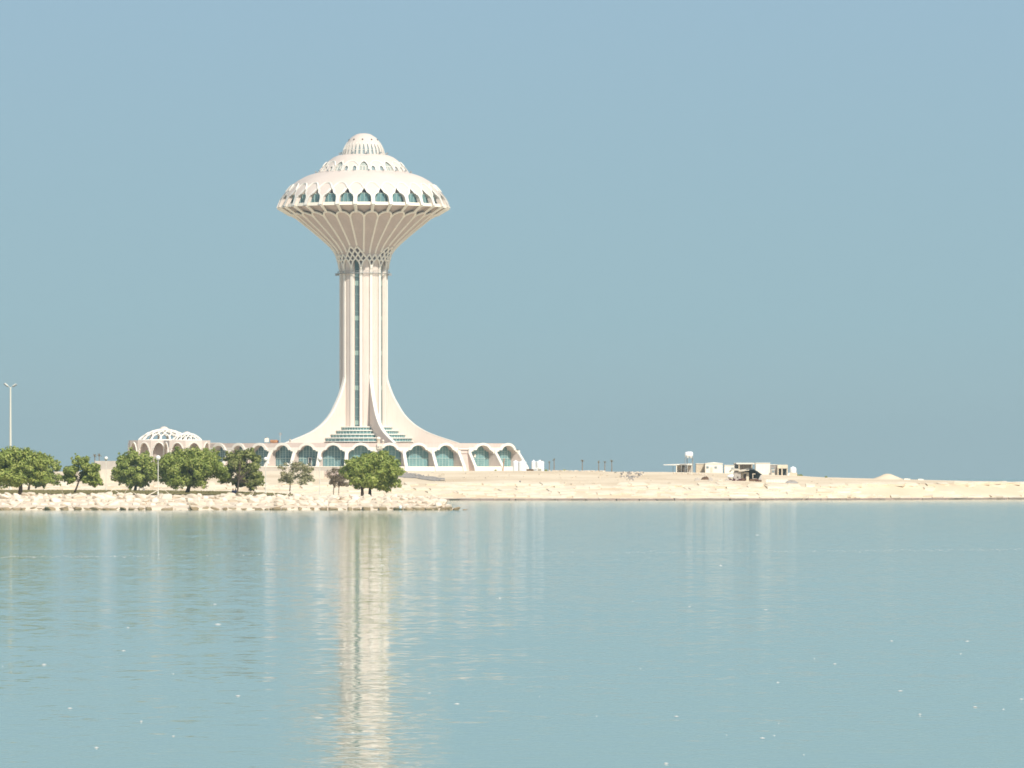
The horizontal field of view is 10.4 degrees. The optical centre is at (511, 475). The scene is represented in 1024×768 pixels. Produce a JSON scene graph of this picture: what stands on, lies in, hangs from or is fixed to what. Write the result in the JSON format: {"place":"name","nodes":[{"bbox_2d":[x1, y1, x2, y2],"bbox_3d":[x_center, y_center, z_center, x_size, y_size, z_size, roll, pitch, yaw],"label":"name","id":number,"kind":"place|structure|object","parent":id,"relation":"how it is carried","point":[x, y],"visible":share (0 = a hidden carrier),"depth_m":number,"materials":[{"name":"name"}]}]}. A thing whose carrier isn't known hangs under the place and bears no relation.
{"place":"outdoors","nodes":[
{"label":"outdoors","id":0,"kind":"place"},
{"bbox_2d":[2,490,283,494],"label":"lawn","id":1,"kind":"structure","parent":0,"point":[61,492],"depth_m":1062.94,"materials":[{"name":"green plant"}]},
{"bbox_2d":[27,453,62,489],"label":"park tree","id":2,"kind":"object","parent":1,"relation":"on","point":[55,466],"visible":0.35,"depth_m":1213.59,"materials":[{"name":"green plant"}]},
{"bbox_2d":[61,453,103,492],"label":"park tree","id":3,"kind":"object","parent":1,"relation":"on","point":[90,474],"visible":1,"depth_m":1000.84,"materials":[{"name":"green plant"}]},
{"bbox_2d":[111,447,159,490],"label":"park tree","id":4,"kind":"object","parent":1,"relation":"on","point":[142,473],"visible":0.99,"depth_m":1167.33,"materials":[{"name":"green plant"}]},
{"bbox_2d":[154,446,230,492],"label":"park tree","id":5,"kind":"object","parent":1,"relation":"on","point":[187,467],"visible":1,"depth_m":1043.81,"materials":[{"name":"green plant"}]},
{"bbox_2d":[217,447,264,492],"bbox_3d":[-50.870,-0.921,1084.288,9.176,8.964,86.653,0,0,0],"label":"park tree","id":6,"kind":"object","parent":1,"relation":"on","point":[249,476],"visible":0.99,"depth_m":1055.07,"materials":[{"name":"green plant"}]},
{"bbox_2d":[276,460,314,493],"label":"park tree","id":7,"kind":"object","parent":1,"relation":"on","point":[305,477],"visible":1,"depth_m":995.94,"materials":[{"name":"green plant"}]},
{"bbox_2d":[0,494,453,509],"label":"rocks","id":8,"kind":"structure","parent":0,"point":[29,505],"depth_m":922.99,"materials":[{"name":"beige stone"}]},
{"bbox_2d":[0,494,10,498],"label":"boulder","id":9,"kind":"object","parent":8,"relation":"on","point":[3,496],"visible":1,"depth_m":929.04,"materials":[{"name":"stone"}]},
{"bbox_2d":[4,383,16,489],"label":"street lamp","id":10,"kind":"object","parent":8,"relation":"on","point":[10,432],"visible":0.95,"depth_m":1225.75,"materials":[{"name":"beige metal"}]},
{"bbox_2d":[5,498,17,504],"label":"boulder","id":11,"kind":"object","parent":8,"relation":"on","point":[12,502],"visible":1,"depth_m":923.14,"materials":[{"name":"stone"}]},
{"bbox_2d":[1,499,24,509],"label":"boulder","id":12,"kind":"object","parent":8,"relation":"on","point":[5,508],"visible":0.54,"depth_m":920.10,"materials":[{"name":"stone"}]},
{"bbox_2d":[0,446,53,494],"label":"park tree","id":13,"kind":"object","parent":8,"relation":"on","point":[20,467],"visible":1,"depth_m":940.27,"materials":[{"name":"green plant"}]},
{"bbox_2d":[30,496,39,501],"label":"boulder","id":14,"kind":"object","parent":8,"relation":"on","point":[34,499],"visible":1,"depth_m":926.40,"materials":[{"name":"stone"}]},
{"bbox_2d":[45,506,55,509],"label":"boulder","id":15,"kind":"object","parent":8,"relation":"on","point":[49,508],"visible":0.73,"depth_m":919.91,"materials":[{"name":"stone"}]},
{"bbox_2d":[46,493,60,501],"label":"boulder","id":16,"kind":"object","parent":8,"relation":"on","point":[54,499],"visible":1,"depth_m":926.16,"materials":[{"name":"stone"}]},
{"bbox_2d":[72,494,83,498],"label":"boulder","id":17,"kind":"object","parent":8,"relation":"on","point":[77,496],"visible":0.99,"depth_m":929.35,"materials":[{"name":"stone"}]},
{"bbox_2d":[92,492,110,498],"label":"boulder","id":18,"kind":"object","parent":8,"relation":"on","point":[94,496],"visible":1,"depth_m":929.01,"materials":[{"name":"stone"}]},
{"bbox_2d":[95,499,114,505],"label":"boulder","id":19,"kind":"object","parent":8,"relation":"on","point":[99,503],"visible":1,"depth_m":922.82,"materials":[{"name":"stone"}]},
{"bbox_2d":[102,494,115,498],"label":"boulder","id":20,"kind":"object","parent":8,"relation":"on","point":[106,496],"visible":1,"depth_m":929.34,"materials":[{"name":"stone"}]},
{"bbox_2d":[107,501,119,504],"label":"boulder","id":21,"kind":"object","parent":8,"relation":"on","point":[114,503],"visible":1,"depth_m":923.31,"materials":[{"name":"stone"}]},
{"bbox_2d":[123,495,135,498],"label":"boulder","id":22,"kind":"object","parent":8,"relation":"on","point":[129,496],"visible":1,"depth_m":929.19,"materials":[{"name":"stone"}]},
{"bbox_2d":[135,488,161,498],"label":"boulder","id":23,"kind":"object","parent":8,"relation":"on","point":[142,496],"visible":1,"depth_m":929.62,"materials":[{"name":"stone"}]},
{"bbox_2d":[156,455,160,494],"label":"globe lamp","id":24,"kind":"object","parent":8,"relation":"on","point":[158,457],"visible":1,"depth_m":932.53,"materials":[{"name":"beige metal"}]},
{"bbox_2d":[161,494,171,498],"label":"boulder","id":25,"kind":"object","parent":8,"relation":"on","point":[166,496],"visible":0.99,"depth_m":929.40,"materials":[{"name":"stone"}]},
{"bbox_2d":[167,502,178,505],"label":"boulder","id":26,"kind":"object","parent":8,"relation":"on","point":[172,504],"visible":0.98,"depth_m":922.81,"materials":[{"name":"stone"}]},
{"bbox_2d":[175,498,184,501],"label":"boulder","id":27,"kind":"object","parent":8,"relation":"on","point":[180,500],"visible":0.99,"depth_m":926.07,"materials":[{"name":"stone"}]},
{"bbox_2d":[184,494,197,498],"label":"boulder","id":28,"kind":"object","parent":8,"relation":"on","point":[191,495],"visible":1,"depth_m":928.86,"materials":[{"name":"stone"}]},
{"bbox_2d":[188,503,198,509],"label":"boulder","id":29,"kind":"object","parent":8,"relation":"on","point":[191,507],"visible":0.68,"depth_m":920.09,"materials":[{"name":"stone"}]},
{"bbox_2d":[187,502,199,505],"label":"boulder","id":30,"kind":"object","parent":8,"relation":"on","point":[194,503],"visible":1,"depth_m":922.98,"materials":[{"name":"stone"}]},
{"bbox_2d":[192,497,200,501],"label":"boulder","id":31,"kind":"object","parent":8,"relation":"on","point":[197,499],"visible":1,"depth_m":926.33,"materials":[{"name":"stone"}]},
{"bbox_2d":[205,501,214,504],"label":"boulder","id":32,"kind":"object","parent":8,"relation":"on","point":[210,503],"visible":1,"depth_m":923.37,"materials":[{"name":"stone"}]},
{"bbox_2d":[243,495,258,502],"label":"boulder","id":33,"kind":"object","parent":8,"relation":"on","point":[251,500],"visible":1,"depth_m":926.10,"materials":[{"name":"stone"}]},
{"bbox_2d":[264,457,267,493],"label":"globe lamp","id":34,"kind":"object","parent":8,"relation":"on","point":[265,459],"visible":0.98,"depth_m":1029.72,"materials":[{"name":"beige metal"}]},
{"bbox_2d":[274,501,283,505],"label":"boulder","id":35,"kind":"object","parent":8,"relation":"on","point":[277,503],"visible":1,"depth_m":922.74,"materials":[{"name":"stone"}]},
{"bbox_2d":[284,499,295,502],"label":"boulder","id":36,"kind":"object","parent":8,"relation":"on","point":[289,501],"visible":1,"depth_m":925.94,"materials":[{"name":"stone"}]},
{"bbox_2d":[284,490,308,505],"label":"boulder","id":37,"kind":"object","parent":8,"relation":"on","point":[302,503],"visible":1,"depth_m":923.07,"materials":[{"name":"stone"}]},
{"bbox_2d":[318,456,321,494],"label":"globe lamp","id":38,"kind":"object","parent":8,"relation":"on","point":[319,458],"visible":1,"depth_m":961.73,"materials":[{"name":"beige metal"}]},
{"bbox_2d":[313,501,328,505],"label":"boulder","id":39,"kind":"object","parent":8,"relation":"on","point":[322,504],"visible":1,"depth_m":923.36,"materials":[{"name":"stone"}]},
{"bbox_2d":[323,503,337,509],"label":"boulder","id":40,"kind":"object","parent":8,"relation":"on","point":[332,508],"visible":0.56,"depth_m":920.18,"materials":[{"name":"stone"}]},
{"bbox_2d":[329,495,340,499],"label":"boulder","id":41,"kind":"object","parent":8,"relation":"on","point":[331,497],"visible":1,"depth_m":929.08,"materials":[{"name":"stone"}]},
{"bbox_2d":[325,467,352,494],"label":"tree","id":42,"kind":"object","parent":8,"relation":"on","point":[334,479],"visible":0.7,"depth_m":954.83,"materials":[{"name":"brown plant"}]},
{"bbox_2d":[347,498,359,505],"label":"boulder","id":43,"kind":"object","parent":8,"relation":"on","point":[352,504],"visible":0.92,"depth_m":922.74,"materials":[{"name":"stone"}]},
{"bbox_2d":[338,450,406,495],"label":"park tree","id":44,"kind":"object","parent":8,"relation":"on","point":[381,470],"visible":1,"depth_m":942.01,"materials":[{"name":"green plant"}]},
{"bbox_2d":[381,502,391,505],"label":"boulder","id":45,"kind":"object","parent":8,"relation":"on","point":[386,504],"visible":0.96,"depth_m":923.15,"materials":[{"name":"stone"}]},
{"bbox_2d":[411,497,439,509],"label":"boulder","id":46,"kind":"object","parent":8,"relation":"on","point":[418,507],"visible":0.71,"depth_m":920.41,"materials":[{"name":"stone"}]},
{"bbox_2d":[420,499,434,503],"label":"boulder","id":47,"kind":"object","parent":8,"relation":"on","point":[426,501],"visible":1,"depth_m":926.57,"materials":[{"name":"stone"}]},
{"bbox_2d":[435,498,447,504],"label":"boulder","id":48,"kind":"object","parent":8,"relation":"on","point":[443,500],"visible":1,"depth_m":926.84,"materials":[{"name":"stone"}]},
{"bbox_2d":[397,473,444,480],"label":"road","id":49,"kind":"structure","parent":0,"point":[405,475],"depth_m":1359.21,"materials":[{"name":"grey asphalt"}]},
{"bbox_2d":[0,479,1023,767],"bbox_3d":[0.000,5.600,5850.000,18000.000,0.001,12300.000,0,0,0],"label":"water","id":50,"kind":"structure","parent":0,"point":[388,639],"depth_m":195.86,"materials":[{"name":"blue liquid"}]},
{"bbox_2d":[1,539,1019,763],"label":"foam","id":51,"kind":"object","parent":50,"relation":"on","point":[549,553],"visible":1,"depth_m":389.60,"materials":[{"name":"white"}]},
{"bbox_2d":[0,471,1023,499],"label":"sand ground","id":52,"kind":"structure","parent":0,"point":[585,478],"depth_m":1336.99,"materials":[{"name":"beige sand"}]},
{"bbox_2d":[95,461,117,481],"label":"retaining wall","id":53,"kind":"structure","parent":52,"relation":"on","point":[106,467],"depth_m":1330.00,"materials":[{"name":"concrete"}]},
{"bbox_2d":[128,426,189,466],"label":"lattice dome pavilion","id":54,"kind":"structure","parent":52,"relation":"on","point":[151,445],"depth_m":1506.09,"materials":[{"name":"white paint"}]},
{"bbox_2d":[163,432,209,454],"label":"lattice dome pavilion","id":55,"kind":"structure","parent":52,"relation":"on","point":[181,443],"depth_m":1485.27,"materials":[{"name":"white paint"}]},
{"bbox_2d":[157,466,341,470],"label":"terrace wall","id":56,"kind":"structure","parent":52,"relation":"on","point":[316,468],"depth_m":1426.00,"materials":[{"name":"grey concrete"}]},
{"bbox_2d":[312,471,324,478],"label":"ramp wall","id":57,"kind":"structure","parent":52,"relation":"on","point":[315,474],"depth_m":1352.00,"materials":[{"name":"concrete"}]},
{"bbox_2d":[210,443,528,470],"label":"arcade building","id":58,"kind":"structure","parent":52,"relation":"on","point":[450,456],"depth_m":1454.37,"materials":[{"name":"white paint"}]},
{"bbox_2d":[218,447,225,461],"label":"bay window","id":59,"kind":"structure","parent":58,"relation":"in","point":[222,453],"depth_m":1467.36,"materials":[{"name":"teal glass"}]},
{"bbox_2d":[255,446,268,465],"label":"bay window","id":60,"kind":"structure","parent":58,"relation":"in","point":[263,453],"depth_m":1458.43,"materials":[{"name":"teal glass"}]},
{"bbox_2d":[276,446,292,465],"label":"bay window","id":61,"kind":"structure","parent":58,"relation":"in","point":[283,455],"depth_m":1455.23,"materials":[{"name":"teal glass"}]},
{"bbox_2d":[299,445,317,465],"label":"bay window","id":62,"kind":"structure","parent":58,"relation":"in","point":[308,451],"depth_m":1453.10,"materials":[{"name":"teal glass"}]},
{"bbox_2d":[323,445,344,465],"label":"bay window","id":63,"kind":"structure","parent":58,"relation":"in","point":[333,456],"depth_m":1451.68,"materials":[{"name":"teal glass"}]},
{"bbox_2d":[349,445,372,459],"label":"bay window","id":64,"kind":"structure","parent":58,"relation":"in","point":[360,449],"depth_m":1451.33,"materials":[{"name":"teal glass"}]},
{"bbox_2d":[277,133,457,442],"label":"water tower","id":65,"kind":"structure","parent":58,"relation":"on","point":[364,206],"depth_m":1493.22,"materials":[{"name":"white paint"}]},
{"bbox_2d":[300,194,305,202],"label":"window","id":66,"kind":"structure","parent":65,"relation":"in","point":[302,200],"depth_m":1486.11,"materials":[{"name":"teal glass"}]},
{"bbox_2d":[311,193,319,201],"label":"window","id":67,"kind":"structure","parent":65,"relation":"in","point":[316,197],"depth_m":1482.84,"materials":[{"name":"teal glass"}]},
{"bbox_2d":[325,193,335,201],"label":"window","id":68,"kind":"structure","parent":65,"relation":"in","point":[331,197],"depth_m":1480.67,"materials":[{"name":"teal glass"}]},
{"bbox_2d":[332,160,343,170],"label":"arched window","id":69,"kind":"structure","parent":65,"relation":"in","point":[340,166],"depth_m":1491.19,"materials":[{"name":"white paint"}]},
{"bbox_2d":[341,193,352,201],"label":"window","id":70,"kind":"structure","parent":65,"relation":"in","point":[346,197],"depth_m":1479.59,"materials":[{"name":"teal glass"}]},
{"bbox_2d":[357,142,360,153],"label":"slender window","id":71,"kind":"structure","parent":65,"relation":"in","point":[359,150],"depth_m":1494.84,"materials":[{"name":"white paint"}]},
{"bbox_2d":[357,193,370,201],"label":"window","id":72,"kind":"structure","parent":65,"relation":"in","point":[362,197],"depth_m":1479.23,"materials":[{"name":"teal glass"}]},
{"bbox_2d":[358,160,369,169],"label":"arched window","id":73,"kind":"structure","parent":65,"relation":"in","point":[363,166],"depth_m":1489.01,"materials":[{"name":"white paint"}]},
{"bbox_2d":[375,193,387,201],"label":"window","id":74,"kind":"structure","parent":65,"relation":"in","point":[379,197],"depth_m":1479.95,"materials":[{"name":"teal glass"}]},
{"bbox_2d":[384,160,394,170],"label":"arched window","id":75,"kind":"structure","parent":65,"relation":"in","point":[387,167],"depth_m":1491.56,"materials":[{"name":"white paint"}]},
{"bbox_2d":[392,193,402,201],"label":"window","id":76,"kind":"structure","parent":65,"relation":"in","point":[396,197],"depth_m":1481.40,"materials":[{"name":"teal glass"}]},
{"bbox_2d":[408,194,416,202],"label":"window","id":77,"kind":"structure","parent":65,"relation":"in","point":[412,198],"depth_m":1483.93,"materials":[{"name":"teal glass"}]},
{"bbox_2d":[422,194,426,202],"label":"window","id":78,"kind":"structure","parent":65,"relation":"in","point":[424,198],"depth_m":1487.19,"materials":[{"name":"teal glass"}]},
{"bbox_2d":[378,445,400,465],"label":"bay window","id":79,"kind":"structure","parent":58,"relation":"in","point":[391,449],"depth_m":1452.04,"materials":[{"name":"teal glass"}]},
{"bbox_2d":[406,445,427,465],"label":"bay window","id":80,"kind":"structure","parent":58,"relation":"in","point":[417,456],"depth_m":1453.81,"materials":[{"name":"teal glass"}]},
{"bbox_2d":[434,446,453,465],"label":"bay window","id":81,"kind":"structure","parent":58,"relation":"in","point":[444,456],"depth_m":1456.65,"materials":[{"name":"teal glass"}]},
{"bbox_2d":[471,446,488,465],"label":"bay window","id":82,"kind":"structure","parent":58,"relation":"in","point":[482,456],"depth_m":1463.07,"materials":[{"name":"teal glass"}]},
{"bbox_2d":[497,447,510,466],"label":"bay window","id":83,"kind":"structure","parent":58,"relation":"in","point":[505,454],"depth_m":1469.51,"materials":[{"name":"teal glass"}]},
{"bbox_2d":[1,481,1023,499],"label":"stone facing","id":84,"kind":"object","parent":52,"relation":"on","point":[834,491],"visible":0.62,"depth_m":1306.99,"materials":[{"name":"stone"}]},
{"bbox_2d":[513,460,517,470],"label":"water tank","id":85,"kind":"object","parent":52,"relation":"on","point":[515,465],"visible":0.99,"depth_m":1411.33,"materials":[{"name":"white plastic"}]},
{"bbox_2d":[518,461,526,470],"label":"water tank","id":86,"kind":"object","parent":52,"relation":"on","point":[522,465],"visible":1,"depth_m":1405.09,"materials":[{"name":"white plastic"}]},
{"bbox_2d":[531,460,535,468],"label":"water tank","id":87,"kind":"object","parent":52,"relation":"on","point":[533,463],"visible":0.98,"depth_m":1413.51,"materials":[{"name":"white plastic"}]},
{"bbox_2d":[614,471,643,481],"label":"rubble pile","id":88,"kind":"object","parent":52,"relation":"on","point":[631,478],"visible":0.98,"depth_m":1372.25,"materials":[{"name":"concrete"}]},
{"bbox_2d":[405,472,920,484],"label":"scattered stones","id":89,"kind":"object","parent":52,"relation":"on","point":[588,474],"visible":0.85,"depth_m":1361.41,"materials":[{"name":"beige stone"}]},
{"bbox_2d":[663,463,691,471],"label":"open shed","id":90,"kind":"structure","parent":52,"relation":"on","point":[681,467],"depth_m":1410.20,"materials":[{"name":"grey metal"}]},
{"bbox_2d":[685,452,692,471],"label":"elevated tank","id":91,"kind":"object","parent":52,"relation":"on","point":[688,454],"visible":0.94,"depth_m":1403.42,"materials":[{"name":"white plastic"}]},
{"bbox_2d":[695,463,704,472],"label":"site cabin","id":92,"kind":"object","parent":52,"relation":"on","point":[700,467],"visible":0.89,"depth_m":1411.00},
{"bbox_2d":[705,462,722,472],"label":"site cabin","id":93,"kind":"object","parent":52,"relation":"on","point":[713,467],"visible":0.95,"depth_m":1407.00,"materials":[{"name":"grey metal"}]},
{"bbox_2d":[723,465,734,472],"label":"site cabin","id":94,"kind":"object","parent":52,"relation":"on","point":[727,468],"visible":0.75,"depth_m":1409.00,"materials":[{"name":"grey metal"}]},
{"bbox_2d":[733,463,738,471],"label":"site cabin","id":95,"kind":"object","parent":52,"relation":"on","point":[736,466],"visible":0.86,"depth_m":1416.00,"materials":[{"name":"grey metal"}]},
{"bbox_2d":[726,469,761,481],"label":"arched tent","id":96,"kind":"object","parent":52,"relation":"on","point":[750,475],"visible":0.97,"depth_m":1343.20,"materials":[{"name":"fabric"}]},
{"bbox_2d":[736,463,754,471],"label":"canopy shelter","id":97,"kind":"object","parent":52,"relation":"on","point":[745,466],"visible":0.5,"depth_m":1414.20,"materials":[{"name":"white wood"}]},
{"bbox_2d":[755,463,769,474],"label":"site cabin","id":98,"kind":"object","parent":52,"relation":"on","point":[763,468],"visible":0.92,"depth_m":1404.00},
{"bbox_2d":[770,464,776,474],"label":"site cabin","id":99,"kind":"object","parent":52,"relation":"on","point":[773,466],"visible":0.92,"depth_m":1409.00,"materials":[{"name":"grey metal"}]},
{"bbox_2d":[766,479,787,482],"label":"wall","id":100,"kind":"structure","parent":52,"relation":"on","point":[778,480],"depth_m":1337.85,"materials":[{"name":"grey concrete"}]},
{"bbox_2d":[777,465,787,474],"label":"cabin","id":101,"kind":"object","parent":52,"relation":"on","point":[782,469],"visible":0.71,"depth_m":1407.50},
{"bbox_2d":[788,467,796,475],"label":"camp water tank","id":102,"kind":"object","parent":52,"relation":"on","point":[793,471],"visible":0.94,"depth_m":1402.30,"materials":[{"name":"white plastic"}]},
{"bbox_2d":[873,474,902,479],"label":"sand mound","id":103,"kind":"object","parent":52,"relation":"on","point":[887,476],"visible":1,"depth_m":1403.88,"materials":[{"name":"beige sand"}]},
{"bbox_2d":[0,0,1023,478],"label":"sky","id":104,"kind":"structure","parent":0,"point":[790,233],"materials":[{"name":"blue"}]},
{"bbox_2d":[535,460,543,470],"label":"water tank","id":105,"kind":"object","parent":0,"point":[539,464],"visible":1,"depth_m":1406.12,"materials":[{"name":"white plastic"}]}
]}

